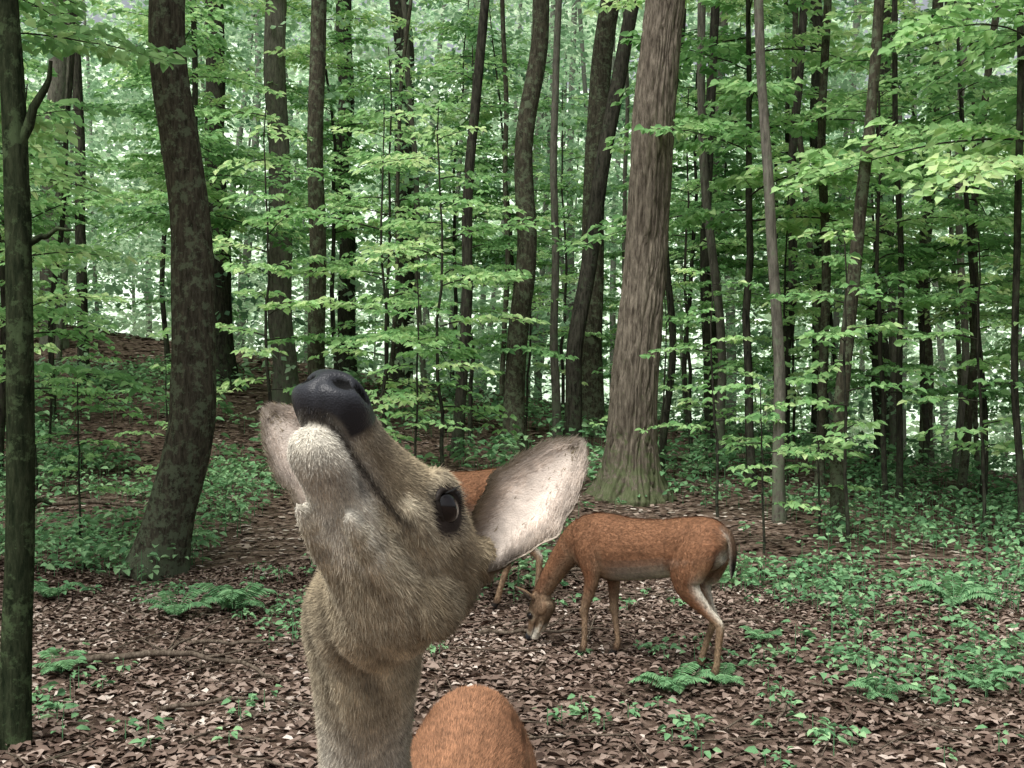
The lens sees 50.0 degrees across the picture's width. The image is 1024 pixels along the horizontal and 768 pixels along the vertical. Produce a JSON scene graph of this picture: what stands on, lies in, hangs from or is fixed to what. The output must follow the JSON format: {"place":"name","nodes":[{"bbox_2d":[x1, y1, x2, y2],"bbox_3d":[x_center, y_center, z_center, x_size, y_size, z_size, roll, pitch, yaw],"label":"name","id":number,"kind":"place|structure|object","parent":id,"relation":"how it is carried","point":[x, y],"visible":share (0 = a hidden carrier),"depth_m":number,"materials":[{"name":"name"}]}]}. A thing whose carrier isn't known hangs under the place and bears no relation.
{"place":"outdoors","nodes":[
{"label":"outdoors","id":0,"kind":"place"},
{"bbox_2d":[0,321,1023,767],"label":"ground","id":1,"kind":"structure","parent":0,"point":[258,521],"depth_m":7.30,"materials":[{"name":"brown plant"}]},
{"bbox_2d":[0,233,5,476],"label":"young tree","id":2,"kind":"object","parent":1,"relation":"on","point":[2,386],"visible":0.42,"depth_m":12.98,"materials":[{"name":"brown plant"}]},
{"bbox_2d":[0,0,75,749],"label":"young tree","id":3,"kind":"object","parent":1,"relation":"on","point":[18,119],"visible":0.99,"depth_m":4.49,"materials":[{"name":"brown plant"}]},
{"bbox_2d":[0,141,85,374],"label":"sapling","id":4,"kind":"object","parent":1,"relation":"on","point":[72,268],"visible":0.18,"depth_m":16.57,"materials":[{"name":"green plant"}]},
{"bbox_2d":[39,0,69,348],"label":"forest tree","id":5,"kind":"object","parent":1,"relation":"on","point":[56,91],"visible":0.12,"depth_m":23.82,"materials":[{"name":"brown plant"}]},
{"bbox_2d":[0,256,112,456],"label":"sapling","id":6,"kind":"object","parent":1,"relation":"on","point":[80,286],"visible":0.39,"depth_m":14.00,"materials":[{"name":"green plant"}]},
{"bbox_2d":[0,0,114,239],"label":"sapling","id":7,"kind":"object","parent":1,"relation":"on","point":[54,74],"visible":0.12,"depth_m":20.47,"materials":[{"name":"green plant"}]},
{"bbox_2d":[0,0,117,216],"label":"sapling","id":8,"kind":"object","parent":1,"relation":"on","point":[73,169],"visible":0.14,"depth_m":16.07,"materials":[{"name":"green plant"}]},
{"bbox_2d":[32,650,86,674],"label":"fern","id":9,"kind":"object","parent":1,"relation":"on","point":[66,664],"visible":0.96,"depth_m":5.58,"materials":[{"name":"green plant"}]},
{"bbox_2d":[48,0,74,420],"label":"young tree","id":10,"kind":"object","parent":1,"relation":"on","point":[65,145],"visible":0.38,"depth_m":16.49,"materials":[{"name":"brown plant"}]},
{"bbox_2d":[0,78,147,487],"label":"sapling","id":11,"kind":"object","parent":1,"relation":"on","point":[74,334],"visible":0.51,"depth_m":12.45,"materials":[{"name":"green plant"}]},
{"bbox_2d":[68,0,90,384],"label":"forest tree","id":12,"kind":"object","parent":1,"relation":"on","point":[80,231],"visible":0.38,"depth_m":19.94,"materials":[{"name":"brown plant"}]},
{"bbox_2d":[0,0,169,401],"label":"sapling","id":13,"kind":"object","parent":1,"relation":"on","point":[74,251],"visible":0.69,"depth_m":9.45,"materials":[{"name":"green plant"}]},
{"bbox_2d":[35,378,138,537],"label":"sapling","id":14,"kind":"object","parent":1,"relation":"on","point":[57,381],"visible":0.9,"depth_m":10.38,"materials":[{"name":"green plant"}]},
{"bbox_2d":[0,0,196,206],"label":"sapling","id":15,"kind":"object","parent":1,"relation":"on","point":[63,39],"visible":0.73,"depth_m":7.50,"materials":[{"name":"green plant"}]},
{"bbox_2d":[114,360,170,473],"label":"sapling","id":16,"kind":"object","parent":1,"relation":"on","point":[142,469],"visible":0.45,"depth_m":11.49,"materials":[{"name":"green plant"}]},
{"bbox_2d":[159,148,170,364],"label":"young tree","id":17,"kind":"object","parent":1,"relation":"on","point":[163,312],"visible":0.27,"depth_m":22.97,"materials":[{"name":"brown plant"}]},
{"bbox_2d":[51,617,281,682],"bbox_3d":[-1.720,1.390,5.811,1.224,0.191,0.601,0,0,6],"label":"fallen branch","id":18,"kind":"object","parent":1,"relation":"on","point":[170,652],"visible":0.98,"depth_m":5.71,"materials":[{"name":"brown wood"}]},
{"bbox_2d":[118,0,216,581],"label":"beech tree","id":19,"kind":"object","parent":1,"relation":"on","point":[168,519],"visible":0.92,"depth_m":8.75,"materials":[{"name":"brown plant"}]},
{"bbox_2d":[140,589,211,617],"bbox_3d":[-2.135,1.415,7.036,0.440,0.157,0.426,0,0,41],"label":"fern","id":20,"kind":"object","parent":1,"relation":"on","point":[171,609],"visible":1,"depth_m":6.99,"materials":[{"name":"green plant"}]},
{"bbox_2d":[65,0,309,263],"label":"sapling","id":21,"kind":"object","parent":1,"relation":"on","point":[216,221],"visible":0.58,"depth_m":15.62,"materials":[{"name":"green plant"}]},
{"bbox_2d":[119,123,263,320],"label":"sapling","id":22,"kind":"object","parent":1,"relation":"on","point":[161,300],"visible":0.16,"depth_m":21.20,"materials":[{"name":"green plant"}]},
{"bbox_2d":[68,0,326,247],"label":"sapling","id":23,"kind":"object","parent":1,"relation":"on","point":[212,192],"visible":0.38,"depth_m":17.81,"materials":[{"name":"green plant"}]},
{"bbox_2d":[204,0,241,391],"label":"forest tree","id":24,"kind":"object","parent":1,"relation":"on","point":[226,360],"visible":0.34,"depth_m":19.86,"materials":[{"name":"brown plant"}]},
{"bbox_2d":[191,582,277,611],"bbox_3d":[-1.879,1.421,7.261,0.547,0.199,0.629,0,0,0],"label":"fern","id":25,"kind":"object","parent":1,"relation":"on","point":[229,596],"visible":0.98,"depth_m":7.27,"materials":[{"name":"green plant"}]},
{"bbox_2d":[160,696,314,710],"bbox_3d":[-1.198,1.468,5.042,0.808,0.047,0.149,0,0,3],"label":"fallen branch","id":26,"kind":"object","parent":1,"relation":"on","point":[185,705],"visible":0.79,"depth_m":5.04,"materials":[{"name":"brown wood"}]},
{"bbox_2d":[148,106,373,475],"bbox_3d":[-2.738,-1.068,13.391,2.894,4.652,2.529,0,0,-34],"label":"sapling","id":27,"kind":"object","parent":1,"relation":"on","point":[265,221],"visible":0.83,"depth_m":13.41,"materials":[{"name":"green plant"}]},
{"bbox_2d":[263,0,298,403],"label":"forest tree","id":28,"kind":"object","parent":1,"relation":"on","point":[280,324],"visible":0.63,"depth_m":18.79,"materials":[{"name":"brown plant"}]},
{"bbox_2d":[307,0,326,375],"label":"forest tree","id":29,"kind":"object","parent":1,"relation":"on","point":[317,240],"visible":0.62,"depth_m":13.91,"materials":[{"name":"brown plant"}]},
{"bbox_2d":[224,0,454,369],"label":"sapling","id":30,"kind":"object","parent":1,"relation":"on","point":[337,233],"visible":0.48,"depth_m":19.81,"materials":[{"name":"green plant"}]},
{"bbox_2d":[335,0,357,376],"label":"forest tree","id":31,"kind":"object","parent":1,"relation":"on","point":[347,245],"visible":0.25,"depth_m":21.84,"materials":[{"name":"brown plant"}]},
{"bbox_2d":[262,99,484,431],"bbox_3d":[-1.631,-1.081,13.050,2.587,4.759,2.961,0,0,-27],"label":"sapling","id":32,"kind":"object","parent":1,"relation":"on","point":[392,384],"visible":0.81,"depth_m":13.26,"materials":[{"name":"green plant"}]},
{"bbox_2d":[282,47,484,425],"bbox_3d":[-1.882,-2.211,16.762,2.718,6.017,3.113,0,0,13],"label":"sapling","id":33,"kind":"object","parent":1,"relation":"on","point":[388,196],"visible":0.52,"depth_m":17.02,"materials":[{"name":"green plant"}]},
{"bbox_2d":[388,0,412,414],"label":"young tree","id":34,"kind":"object","parent":1,"relation":"on","point":[392,359],"visible":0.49,"depth_m":18.47,"materials":[{"name":"brown plant"}]},
{"bbox_2d":[388,0,414,384],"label":"forest tree","id":35,"kind":"object","parent":1,"relation":"on","point":[396,9],"visible":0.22,"depth_m":23.80,"materials":[{"name":"brown plant"}]},
{"bbox_2d":[401,0,429,401],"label":"young tree","id":36,"kind":"object","parent":1,"relation":"on","point":[414,144],"visible":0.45,"depth_m":20.46,"materials":[{"name":"brown plant"}]},
{"bbox_2d":[364,262,482,458],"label":"sapling","id":37,"kind":"object","parent":1,"relation":"on","point":[419,349],"visible":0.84,"depth_m":11.52,"materials":[{"name":"green plant"}]},
{"bbox_2d":[258,369,589,767],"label":"white tailed deer","id":38,"kind":"object","parent":1,"relation":"on","point":[409,556],"visible":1,"depth_m":0.99},
{"bbox_2d":[327,99,563,467],"bbox_3d":[-0.568,-0.827,11.925,2.392,4.401,2.738,0,0,14],"label":"sapling","id":39,"kind":"object","parent":1,"relation":"on","point":[486,228],"visible":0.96,"depth_m":11.76,"materials":[{"name":"green plant"}]},
{"bbox_2d":[363,0,536,396],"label":"sapling","id":40,"kind":"object","parent":1,"relation":"on","point":[457,242],"visible":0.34,"depth_m":21.96,"materials":[{"name":"green plant"}]},
{"bbox_2d":[449,0,489,457],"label":"young tree","id":41,"kind":"object","parent":1,"relation":"on","point":[466,310],"visible":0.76,"depth_m":14.93,"materials":[{"name":"brown plant"}]},
{"bbox_2d":[371,45,578,446],"bbox_3d":[-0.349,-1.962,15.865,3.036,5.867,2.651,0,0,24],"label":"sapling","id":42,"kind":"object","parent":1,"relation":"on","point":[506,240],"visible":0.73,"depth_m":15.77,"materials":[{"name":"green plant"}]},
{"bbox_2d":[448,467,542,610],"bbox_3d":[-0.508,1.040,7.650,1.555,0.982,0.422,0,0,25],"label":"white tailed deer","id":43,"kind":"object","parent":1,"relation":"on","point":[474,482],"visible":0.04,"depth_m":7.40},
{"bbox_2d":[498,0,509,418],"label":"young tree","id":44,"kind":"object","parent":1,"relation":"on","point":[505,183],"visible":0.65,"depth_m":19.48,"materials":[{"name":"brown plant"}]},
{"bbox_2d":[436,3,582,284],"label":"sapling","id":45,"kind":"object","parent":1,"relation":"on","point":[493,162],"visible":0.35,"depth_m":20.84,"materials":[{"name":"green plant"}]},
{"bbox_2d":[0,0,1023,473],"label":"distant foliage","id":46,"kind":"object","parent":1,"relation":"on","point":[140,246],"visible":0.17,"depth_m":26.59,"materials":[{"name":"green plant"}]},
{"bbox_2d":[0,351,1023,767],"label":"ground cover plants","id":47,"kind":"object","parent":1,"relation":"on","point":[226,475],"visible":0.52,"depth_m":9.84,"materials":[{"name":"green plant"}]},
{"bbox_2d":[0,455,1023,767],"bbox_3d":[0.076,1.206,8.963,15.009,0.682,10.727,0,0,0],"label":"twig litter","id":48,"kind":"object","parent":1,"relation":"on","point":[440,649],"visible":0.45,"depth_m":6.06,"materials":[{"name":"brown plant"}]},
{"bbox_2d":[0,0,1023,472],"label":"distant tree trunks","id":49,"kind":"object","parent":1,"relation":"on","point":[576,20],"visible":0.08,"depth_m":35.12,"materials":[{"name":"brown plant"}]},
{"bbox_2d":[500,0,549,451],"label":"forest tree","id":50,"kind":"object","parent":1,"relation":"on","point":[515,372],"visible":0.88,"depth_m":15.40,"materials":[{"name":"brown plant"}]},
{"bbox_2d":[467,191,605,428],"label":"sapling","id":51,"kind":"object","parent":1,"relation":"on","point":[496,336],"visible":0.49,"depth_m":17.51,"materials":[{"name":"green plant"}]},
{"bbox_2d":[477,89,621,423],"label":"sapling","id":52,"kind":"object","parent":1,"relation":"on","point":[566,272],"visible":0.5,"depth_m":19.38,"materials":[{"name":"green plant"}]},
{"bbox_2d":[550,0,561,438],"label":"young tree","id":53,"kind":"object","parent":1,"relation":"on","point":[555,387],"visible":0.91,"depth_m":16.95,"materials":[{"name":"grey plant"}]},
{"bbox_2d":[582,0,618,437],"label":"forest tree","id":54,"kind":"object","parent":1,"relation":"on","point":[599,87],"visible":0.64,"depth_m":17.82,"materials":[{"name":"brown plant"}]},
{"bbox_2d":[563,1,638,439],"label":"forest tree","id":55,"kind":"object","parent":1,"relation":"on","point":[573,369],"visible":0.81,"depth_m":15.89,"materials":[{"name":"brown plant"}]},
{"bbox_2d":[622,4,629,276],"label":"young tree","id":56,"kind":"object","parent":1,"relation":"on","point":[625,157],"visible":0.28,"depth_m":18.98,"materials":[{"name":"brown plant"}]},
{"bbox_2d":[514,512,738,682],"bbox_3d":[0.610,1.094,5.935,1.336,0.844,0.365,0,0,38],"label":"white tailed deer","id":57,"kind":"object","parent":1,"relation":"on","point":[691,557],"visible":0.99,"depth_m":5.76},
{"bbox_2d":[583,0,684,506],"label":"oak tree","id":58,"kind":"object","parent":1,"relation":"on","point":[629,471],"visible":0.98,"depth_m":12.29,"materials":[{"name":"brown plant"}]},
{"bbox_2d":[589,281,726,469],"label":"sapling","id":59,"kind":"object","parent":1,"relation":"on","point":[664,387],"visible":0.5,"depth_m":13.95,"materials":[{"name":"green plant"}]},
{"bbox_2d":[628,662,709,693],"bbox_3d":[0.809,1.446,5.348,0.377,0.120,0.328,0,0,-33],"label":"fern","id":60,"kind":"object","parent":1,"relation":"on","point":[665,682],"visible":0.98,"depth_m":5.33,"materials":[{"name":"green plant"}]},
{"bbox_2d":[658,4,686,471],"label":"young tree","id":61,"kind":"object","parent":1,"relation":"on","point":[672,342],"visible":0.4,"depth_m":14.47,"materials":[{"name":"brown plant"}]},
{"bbox_2d":[592,89,797,451],"bbox_3d":[2.837,-1.659,16.706,2.896,5.598,2.529,0,0,-18],"label":"sapling","id":62,"kind":"object","parent":1,"relation":"on","point":[686,331],"visible":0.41,"depth_m":16.50,"materials":[{"name":"green plant"}]},
{"bbox_2d":[700,5,719,450],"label":"forest tree","id":63,"kind":"object","parent":1,"relation":"on","point":[710,96],"visible":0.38,"depth_m":16.94,"materials":[{"name":"brown plant"}]},
{"bbox_2d":[697,2,726,468],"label":"young tree","id":64,"kind":"object","parent":1,"relation":"on","point":[705,191],"visible":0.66,"depth_m":15.27,"materials":[{"name":"brown plant"}]},
{"bbox_2d":[605,2,820,437],"bbox_3d":[3.025,-2.934,18.539,3.271,7.848,3.488,0,0,-12],"label":"sapling","id":65,"kind":"object","parent":1,"relation":"on","point":[724,204],"visible":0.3,"depth_m":18.56,"materials":[{"name":"green plant"}]},
{"bbox_2d":[634,264,795,516],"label":"sapling","id":66,"kind":"object","parent":1,"relation":"on","point":[709,319],"visible":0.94,"depth_m":11.21,"materials":[{"name":"green plant"}]},
{"bbox_2d":[692,662,744,685],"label":"fern","id":67,"kind":"object","parent":1,"relation":"on","point":[724,676],"visible":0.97,"depth_m":5.47,"materials":[{"name":"green plant"}]},
{"bbox_2d":[669,13,791,364],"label":"sapling","id":68,"kind":"object","parent":1,"relation":"on","point":[733,166],"visible":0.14,"depth_m":20.74,"materials":[{"name":"green plant"}]},
{"bbox_2d":[556,0,966,491],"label":"sapling","id":69,"kind":"object","parent":1,"relation":"on","point":[738,91],"visible":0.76,"depth_m":13.13,"materials":[{"name":"green plant"}]},
{"bbox_2d":[717,379,822,553],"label":"sapling","id":70,"kind":"object","parent":1,"relation":"on","point":[758,416],"visible":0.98,"depth_m":9.57,"materials":[{"name":"green plant"}]},
{"bbox_2d":[674,0,866,383],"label":"sapling","id":71,"kind":"object","parent":1,"relation":"on","point":[776,38],"visible":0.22,"depth_m":18.75,"materials":[{"name":"green plant"}]},
{"bbox_2d":[754,0,787,523],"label":"young tree","id":72,"kind":"object","parent":1,"relation":"on","point":[779,512],"visible":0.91,"depth_m":10.98,"materials":[{"name":"brown plant"}]},
{"bbox_2d":[690,171,890,435],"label":"sapling","id":73,"kind":"object","parent":1,"relation":"on","point":[786,251],"visible":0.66,"depth_m":13.99,"materials":[{"name":"green plant"}]},
{"bbox_2d":[783,0,807,456],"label":"young tree","id":74,"kind":"object","parent":1,"relation":"on","point":[796,107],"visible":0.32,"depth_m":16.15,"materials":[{"name":"brown plant"}]},
{"bbox_2d":[727,193,872,459],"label":"sapling","id":75,"kind":"object","parent":1,"relation":"on","point":[795,349],"visible":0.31,"depth_m":16.38,"materials":[{"name":"green plant"}]},
{"bbox_2d":[791,3,828,458],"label":"young tree","id":76,"kind":"object","parent":1,"relation":"on","point":[800,145],"visible":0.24,"depth_m":17.17,"materials":[{"name":"brown plant"}]},
{"bbox_2d":[762,374,874,533],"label":"sapling","id":77,"kind":"object","parent":1,"relation":"on","point":[796,467],"visible":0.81,"depth_m":10.37,"materials":[{"name":"green plant"}]},
{"bbox_2d":[809,0,829,442],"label":"forest tree","id":78,"kind":"object","parent":1,"relation":"on","point":[816,20],"visible":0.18,"depth_m":19.92,"materials":[{"name":"brown plant"}]},
{"bbox_2d":[813,0,831,497],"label":"young tree","id":79,"kind":"object","parent":1,"relation":"on","point":[826,245],"visible":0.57,"depth_m":12.86,"materials":[{"name":"brown plant"}]},
{"bbox_2d":[752,38,919,394],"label":"sapling","id":80,"kind":"object","parent":1,"relation":"on","point":[832,74],"visible":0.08,"depth_m":20.82,"materials":[{"name":"green plant"}]},
{"bbox_2d":[764,229,941,548],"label":"sapling","id":81,"kind":"object","parent":1,"relation":"on","point":[844,443],"visible":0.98,"depth_m":9.75,"materials":[{"name":"green plant"}]},
{"bbox_2d":[829,0,884,533],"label":"young tree","id":82,"kind":"object","parent":1,"relation":"on","point":[854,275],"visible":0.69,"depth_m":10.48,"materials":[{"name":"brown plant"}]},
{"bbox_2d":[779,74,980,466],"bbox_3d":[4.808,-1.430,15.155,2.520,5.578,2.886,0,0,-12],"label":"sapling","id":83,"kind":"object","parent":1,"relation":"on","point":[909,316],"visible":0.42,"depth_m":14.96,"materials":[{"name":"green plant"}]},
{"bbox_2d":[740,6,1023,513],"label":"sapling","id":84,"kind":"object","parent":1,"relation":"on","point":[909,305],"visible":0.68,"depth_m":12.00,"materials":[{"name":"green plant"}]},
{"bbox_2d":[866,4,898,454],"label":"forest tree","id":85,"kind":"object","parent":1,"relation":"on","point":[885,346],"visible":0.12,"depth_m":21.85,"materials":[{"name":"brown plant"}]},
{"bbox_2d":[844,677,922,701],"bbox_3d":[1.743,1.453,5.196,0.260,0.088,0.335,0,0,-40],"label":"fern","id":86,"kind":"object","parent":1,"relation":"on","point":[894,690],"visible":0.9,"depth_m":5.17,"materials":[{"name":"green plant"}]},
{"bbox_2d":[888,15,903,458],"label":"young tree","id":87,"kind":"object","parent":1,"relation":"on","point":[892,418],"visible":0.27,"depth_m":19.75,"materials":[{"name":"brown plant"}]},
{"bbox_2d":[770,0,1023,205],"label":"sapling","id":88,"kind":"object","parent":1,"relation":"on","point":[981,161],"visible":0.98,"depth_m":9.92,"materials":[{"name":"green plant"}]},
{"bbox_2d":[892,0,903,509],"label":"young tree","id":89,"kind":"object","parent":1,"relation":"on","point":[899,413],"visible":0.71,"depth_m":12.17,"materials":[{"name":"brown plant"}]},
{"bbox_2d":[803,0,1020,466],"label":"sapling","id":90,"kind":"object","parent":1,"relation":"on","point":[950,281],"visible":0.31,"depth_m":16.91,"materials":[{"name":"green plant"}]},
{"bbox_2d":[916,0,943,465],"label":"forest tree","id":91,"kind":"object","parent":1,"relation":"on","point":[929,361],"visible":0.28,"depth_m":17.43,"materials":[{"name":"brown plant"}]},
{"bbox_2d":[854,0,1023,503],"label":"sapling","id":92,"kind":"object","parent":1,"relation":"on","point":[990,83],"visible":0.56,"depth_m":12.48,"materials":[{"name":"green plant"}]},
{"bbox_2d":[907,575,1003,606],"bbox_3d":[2.868,1.372,7.231,0.566,0.179,0.493,0,0,7],"label":"fern","id":93,"kind":"object","parent":1,"relation":"on","point":[964,591],"visible":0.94,"depth_m":7.17,"materials":[{"name":"green plant"}]},
{"bbox_2d":[893,231,1023,539],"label":"sapling","id":94,"kind":"object","parent":1,"relation":"on","point":[999,446],"visible":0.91,"depth_m":10.20,"materials":[{"name":"green plant"}]},
{"bbox_2d":[950,3,970,480],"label":"young tree","id":95,"kind":"object","parent":1,"relation":"on","point":[964,381],"visible":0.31,"depth_m":15.37,"materials":[{"name":"brown plant"}]},
{"bbox_2d":[914,28,1023,324],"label":"sapling","id":96,"kind":"object","parent":1,"relation":"on","point":[1012,91],"visible":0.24,"depth_m":16.47,"materials":[{"name":"green plant"}]},
{"bbox_2d":[915,87,1023,328],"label":"sapling","id":97,"kind":"object","parent":1,"relation":"on","point":[1005,311],"visible":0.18,"depth_m":18.21,"materials":[{"name":"green plant"}]},
{"bbox_2d":[919,72,1023,404],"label":"sapling","id":98,"kind":"object","parent":1,"relation":"on","point":[990,314],"visible":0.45,"depth_m":13.70,"materials":[{"name":"green plant"}]},
{"bbox_2d":[956,0,1000,497],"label":"young tree","id":99,"kind":"object","parent":1,"relation":"on","point":[962,478],"visible":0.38,"depth_m":13.47,"materials":[{"name":"brown plant"}]},
{"bbox_2d":[941,664,1019,689],"bbox_3d":[2.324,1.448,5.382,0.342,0.122,0.331,0,0,-35],"label":"fern","id":100,"kind":"object","parent":1,"relation":"on","point":[980,683],"visible":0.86,"depth_m":5.39,"materials":[{"name":"green plant"}]},
{"bbox_2d":[947,169,1023,455],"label":"sapling","id":101,"kind":"object","parent":1,"relation":"on","point":[1002,357],"visible":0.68,"depth_m":10.64,"materials":[{"name":"green plant"}]},
{"bbox_2d":[949,201,1023,418],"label":"sapling","id":102,"kind":"object","parent":1,"relation":"on","point":[1005,409],"visible":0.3,"depth_m":19.84,"materials":[{"name":"green plant"}]},
{"bbox_2d":[1011,4,1023,546],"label":"young tree","id":103,"kind":"object","parent":1,"relation":"on","point":[1019,456],"visible":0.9,"depth_m":9.98,"materials":[{"name":"brown plant"}]},
{"bbox_2d":[20,0,1016,117],"label":"sky","id":104,"kind":"structure","parent":0,"point":[97,19],"materials":[{"name":"white"}]},
{"bbox_2d":[24,43,1023,473],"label":"wooded hill","id":105,"kind":"structure","parent":0,"point":[606,389],"depth_m":78.25,"materials":[{"name":"green plant"}]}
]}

